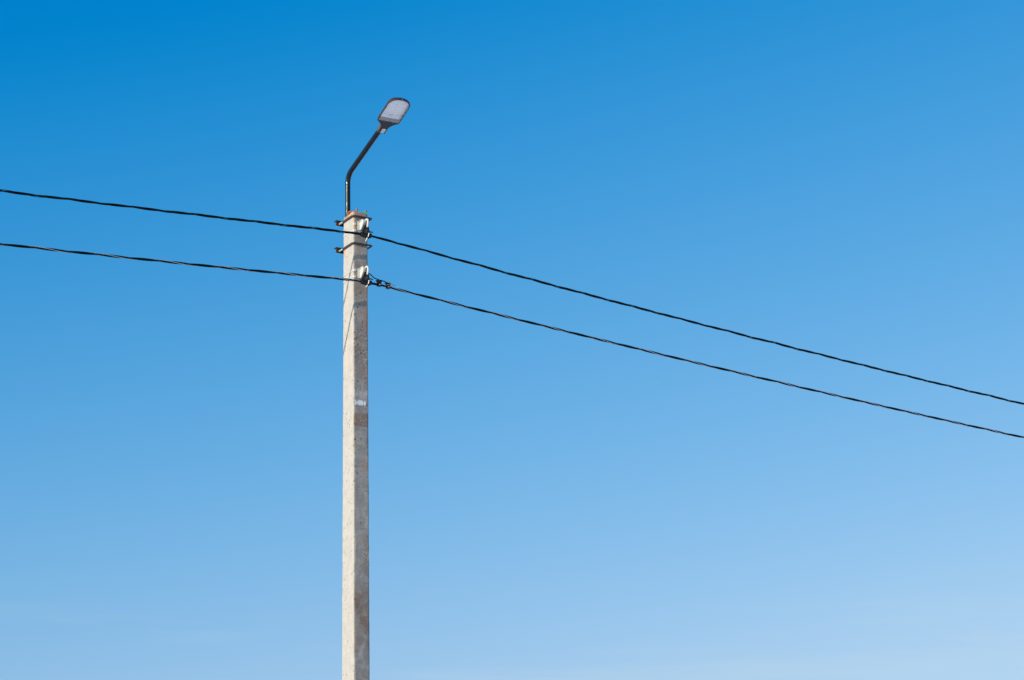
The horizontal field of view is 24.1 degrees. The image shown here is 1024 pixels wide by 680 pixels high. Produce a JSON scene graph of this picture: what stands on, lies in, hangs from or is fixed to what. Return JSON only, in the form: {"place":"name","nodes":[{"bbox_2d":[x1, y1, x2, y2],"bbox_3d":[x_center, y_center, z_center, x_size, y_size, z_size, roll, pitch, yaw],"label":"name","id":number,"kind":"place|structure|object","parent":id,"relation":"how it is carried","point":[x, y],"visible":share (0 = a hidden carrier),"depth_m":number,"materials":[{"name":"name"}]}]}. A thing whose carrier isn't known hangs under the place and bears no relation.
{"place":"outdoors","nodes":[
{"label":"outdoors","id":0,"kind":"place"},
{"bbox_2d":[0,0,1023,679],"label":"sky","id":1,"kind":"structure","parent":0,"point":[841,179],"materials":[{"name":"blue"}]},
{"label":"ground","id":2,"kind":"structure","parent":0,"visible":0},
{"bbox_2d":[342,208,369,679],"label":"utility pole","id":3,"kind":"object","parent":2,"relation":"on","point":[355,612],"visible":0.98,"depth_m":21.66,"materials":[{"name":"concrete"}]},
{"bbox_2d":[343,266,368,283],"bbox_3d":[-1.417,-0.602,22.192,0.153,0.110,0.363,8,-18,-28],"label":"cable bracket","id":4,"kind":"object","parent":3,"relation":"attached to","point":[361,270],"visible":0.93,"depth_m":22.13,"materials":[{"name":"metal"}]},
{"bbox_2d":[360,272,372,286],"bbox_3d":[-1.331,-0.553,22.048,0.128,0.154,0.058,8,-18,-28],"label":"suspension clamp","id":5,"kind":"object","parent":4,"relation":"hanging from","point":[366,279],"visible":1,"depth_m":22.03,"materials":[{"name":"black plastic"}]},
{"bbox_2d":[0,243,1023,437],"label":"power cable","id":6,"kind":"object","parent":5,"relation":"hanging from","point":[376,284],"visible":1,"depth_m":22.73,"materials":[{"name":"rubber"}]},
{"bbox_2d":[376,278,381,286],"bbox_3d":[-1.226,-0.531,22.117,0.054,0.078,0.039,8,-18,-28],"label":"piercing connector","id":7,"kind":"object","parent":6,"relation":"attached to","point":[379,283],"visible":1,"depth_m":22.11,"materials":[{"name":"black plastic"}]},
{"bbox_2d":[385,282,397,288],"bbox_3d":[-1.114,-0.498,22.178,0.129,0.058,0.040,8,-18,-28],"label":"piercing connector","id":8,"kind":"object","parent":6,"relation":"attached to","point":[388,285],"visible":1,"depth_m":22.15,"materials":[{"name":"black plastic"}]},
{"bbox_2d":[344,218,368,236],"bbox_3d":[-1.425,-1.042,22.319,0.152,0.114,0.361,8,-18,-28],"label":"cable bracket","id":9,"kind":"object","parent":3,"relation":"attached to","point":[360,224],"visible":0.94,"depth_m":22.26,"materials":[{"name":"metal"}]},
{"bbox_2d":[360,225,372,239],"bbox_3d":[-1.339,-0.984,22.173,0.128,0.169,0.058,8,-18,-28],"label":"suspension clamp","id":10,"kind":"object","parent":9,"relation":"hanging from","point":[365,232],"visible":1,"depth_m":22.16,"materials":[{"name":"black plastic"}]},
{"bbox_2d":[0,189,1023,404],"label":"power cable","id":11,"kind":"object","parent":10,"relation":"hanging from","point":[384,239],"visible":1,"depth_m":22.86,"materials":[{"name":"black rubber"}]},
{"bbox_2d":[334,97,409,253],"bbox_3d":[-1.263,-1.431,22.149,0.274,1.320,1.199,8,-18,-28],"label":"street lamp","id":12,"kind":"object","parent":3,"relation":"attached to","point":[394,111],"visible":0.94,"depth_m":22.11,"materials":[{"name":"metal"}]}
]}

